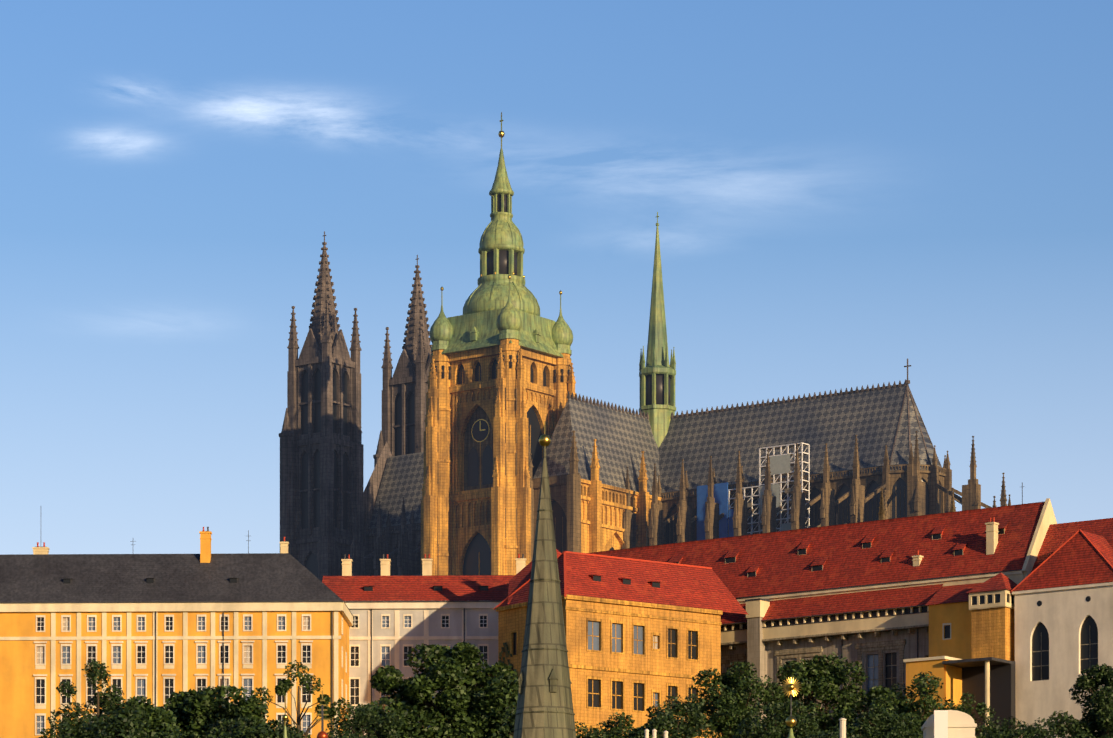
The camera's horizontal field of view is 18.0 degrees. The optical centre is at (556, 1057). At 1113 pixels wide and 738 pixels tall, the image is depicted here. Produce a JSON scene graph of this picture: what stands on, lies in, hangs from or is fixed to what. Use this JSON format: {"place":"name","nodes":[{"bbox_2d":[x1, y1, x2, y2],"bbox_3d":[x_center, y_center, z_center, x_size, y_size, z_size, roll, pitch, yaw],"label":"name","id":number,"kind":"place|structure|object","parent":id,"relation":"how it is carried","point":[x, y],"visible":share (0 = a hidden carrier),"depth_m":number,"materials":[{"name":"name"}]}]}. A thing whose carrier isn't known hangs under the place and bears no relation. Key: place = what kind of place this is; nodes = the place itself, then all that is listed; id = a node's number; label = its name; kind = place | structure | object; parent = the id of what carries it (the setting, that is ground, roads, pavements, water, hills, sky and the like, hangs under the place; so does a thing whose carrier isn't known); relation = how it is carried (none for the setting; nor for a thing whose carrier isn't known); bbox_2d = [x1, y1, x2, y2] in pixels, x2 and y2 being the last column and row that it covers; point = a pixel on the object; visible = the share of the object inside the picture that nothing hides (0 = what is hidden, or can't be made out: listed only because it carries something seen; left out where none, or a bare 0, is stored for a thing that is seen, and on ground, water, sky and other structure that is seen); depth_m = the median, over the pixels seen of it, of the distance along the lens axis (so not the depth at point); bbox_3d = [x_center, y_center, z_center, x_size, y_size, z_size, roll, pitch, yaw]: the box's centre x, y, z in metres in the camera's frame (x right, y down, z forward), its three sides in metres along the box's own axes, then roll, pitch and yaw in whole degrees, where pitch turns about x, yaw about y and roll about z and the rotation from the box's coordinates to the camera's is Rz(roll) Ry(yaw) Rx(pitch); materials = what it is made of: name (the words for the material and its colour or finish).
{"place":"outdoors","nodes":[
{"label":"outdoors","id":0,"kind":"place"},
{"bbox_2d":[38,708,189,737],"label":"tree","id":1,"kind":"object","parent":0,"point":[124,722],"depth_m":451.42,"materials":[{"name":"green plant"}]},
{"bbox_2d":[248,660,353,737],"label":"tree","id":2,"kind":"object","parent":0,"point":[283,687],"depth_m":501.26,"materials":[{"name":"green plant"}]},
{"bbox_2d":[328,733,368,737],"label":"tree","id":3,"kind":"object","parent":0,"point":[353,735],"visible":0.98,"depth_m":471.00,"materials":[{"name":"green plant"}]},
{"bbox_2d":[0,0,1112,554],"label":"sky","id":4,"kind":"structure","parent":0,"point":[843,193],"materials":[{"name":"blue"}]},
{"bbox_2d":[279,112,1010,581],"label":"cathedral","id":5,"kind":"structure","parent":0,"point":[477,406],"depth_m":710.13,"materials":[{"name":"brown stone"}]},
{"bbox_2d":[429,117,669,404],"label":"cathedral domes","id":6,"kind":"structure","parent":5,"relation":"attached to","point":[505,297],"depth_m":710.72,"materials":[{"name":"green metal"}]},
{"bbox_2d":[785,683,796,737],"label":"finial","id":7,"kind":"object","parent":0,"point":[791,721],"depth_m":119.81,"materials":[{"name":"gold metal"}]},
{"bbox_2d":[781,677,800,715],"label":"sunburst finial","id":8,"kind":"object","parent":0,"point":[795,690],"visible":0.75,"depth_m":119.93,"materials":[{"name":"gold metal"}]},
{"bbox_2d":[803,730,861,737],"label":"tree","id":9,"kind":"object","parent":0,"point":[830,734],"visible":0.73,"depth_m":468.30,"materials":[{"name":"green plant"}]},
{"bbox_3d":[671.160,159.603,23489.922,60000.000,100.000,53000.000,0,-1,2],"label":"terrain","id":10,"kind":"structure","parent":0,"visible":0},
{"bbox_2d":[46,659,142,737],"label":"tree","id":11,"kind":"object","parent":10,"relation":"on","point":[108,702],"depth_m":502.67,"materials":[{"name":"green plant"}]},
{"bbox_2d":[127,685,268,737],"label":"tree","id":12,"kind":"object","parent":10,"relation":"on","point":[202,709],"depth_m":518.12,"materials":[{"name":"green plant"}]},
{"bbox_2d":[205,716,304,737],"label":"tree","id":13,"kind":"object","parent":10,"relation":"on","point":[267,729],"depth_m":469.05,"materials":[{"name":"green plant"}]},
{"bbox_2d":[0,527,561,737],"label":"palace building","id":14,"kind":"structure","parent":10,"relation":"on","point":[158,629],"depth_m":628.60,"materials":[{"name":"yellow paint"}]},
{"bbox_2d":[283,695,286,737],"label":"spire","id":15,"kind":"structure","parent":10,"relation":"on","point":[285,734],"depth_m":120.39,"materials":[{"name":"green metal"}]},
{"bbox_2d":[315,690,329,730],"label":"finial","id":16,"kind":"object","parent":10,"relation":"on","point":[322,714],"visible":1,"depth_m":120.37,"materials":[{"name":"grey metal"}]},
{"bbox_2d":[326,702,404,737],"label":"tree","id":17,"kind":"object","parent":10,"relation":"on","point":[364,712],"depth_m":530.02,"materials":[{"name":"green plant"}]},
{"bbox_2d":[359,641,518,737],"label":"tree","id":18,"kind":"object","parent":10,"relation":"on","point":[486,700],"depth_m":570.24,"materials":[{"name":"green plant"}]},
{"bbox_2d":[498,704,515,736],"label":"tree","id":19,"kind":"object","parent":10,"relation":"on","point":[507,727],"depth_m":479.81,"materials":[{"name":"green plant"}]},
{"bbox_2d":[513,422,575,737],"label":"spire","id":20,"kind":"structure","parent":10,"relation":"on","point":[544,708],"depth_m":249.28,"materials":[{"name":"grey metal"}]},
{"bbox_2d":[538,434,550,445],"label":"finial ball","id":21,"kind":"object","parent":20,"relation":"attached to","point":[544,440],"visible":0.88,"depth_m":250.22,"materials":[{"name":"gold metal"}]},
{"bbox_2d":[575,712,658,737],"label":"tree","id":22,"kind":"object","parent":10,"relation":"on","point":[610,733],"depth_m":518.70,"materials":[{"name":"green plant"}]},
{"bbox_2d":[494,551,748,737],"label":"building","id":23,"kind":"structure","parent":10,"relation":"on","point":[642,636],"depth_m":611.94,"materials":[{"name":"paint"}]},
{"bbox_2d":[626,713,695,737],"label":"tree","id":24,"kind":"object","parent":10,"relation":"on","point":[658,720],"depth_m":499.31,"materials":[{"name":"green plant"}]},
{"bbox_2d":[644,694,719,737],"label":"tree","id":25,"kind":"object","parent":10,"relation":"on","point":[689,710],"depth_m":538.95,"materials":[{"name":"green plant"}]},
{"bbox_2d":[684,661,788,737],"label":"tree","id":26,"kind":"object","parent":10,"relation":"on","point":[736,710],"depth_m":557.74,"materials":[{"name":"green plant"}]},
{"bbox_2d":[733,699,826,737],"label":"tree","id":27,"kind":"object","parent":10,"relation":"on","point":[753,728],"depth_m":497.87,"materials":[{"name":"green plant"}]},
{"bbox_2d":[770,652,898,737],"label":"tree","id":28,"kind":"object","parent":10,"relation":"on","point":[809,675],"depth_m":572.15,"materials":[{"name":"green plant"}]},
{"bbox_2d":[839,718,846,737],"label":"bridge pedestal","id":29,"kind":"object","parent":10,"relation":"on","point":[842,727],"visible":1,"depth_m":120.08,"materials":[{"name":"white stone"}]},
{"bbox_2d":[588,482,1112,737],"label":"palace building","id":30,"kind":"structure","parent":10,"relation":"on","point":[1006,612],"depth_m":612.81,"materials":[{"name":"red tile"}]},
{"bbox_2d":[827,706,922,737],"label":"tree","id":31,"kind":"object","parent":10,"relation":"on","point":[898,725],"depth_m":497.47,"materials":[{"name":"green plant"}]},
{"bbox_2d":[870,671,978,737],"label":"tree","id":32,"kind":"object","parent":10,"relation":"on","point":[927,702],"depth_m":559.13,"materials":[{"name":"green plant"}]},
{"bbox_2d":[934,710,947,737],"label":"bridge post","id":33,"kind":"object","parent":10,"relation":"on","point":[940,723],"visible":1,"depth_m":119.03,"materials":[{"name":"white stone"}]},
{"bbox_2d":[921,710,976,737],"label":"shrine bridge","id":34,"kind":"structure","parent":10,"relation":"on","point":[962,724],"depth_m":119.61,"materials":[{"name":"white stone"}]},
{"bbox_2d":[957,692,995,737],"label":"tree","id":35,"kind":"object","parent":10,"relation":"on","point":[980,707],"depth_m":557.85,"materials":[{"name":"green plant"}]},
{"bbox_2d":[979,716,1056,737],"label":"tree","id":36,"kind":"object","parent":10,"relation":"on","point":[1024,731],"depth_m":517.27,"materials":[{"name":"green plant"}]},
{"bbox_2d":[1046,663,1112,737],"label":"tree","id":37,"kind":"object","parent":10,"relation":"on","point":[1100,712],"depth_m":556.84,"materials":[{"name":"green plant"}]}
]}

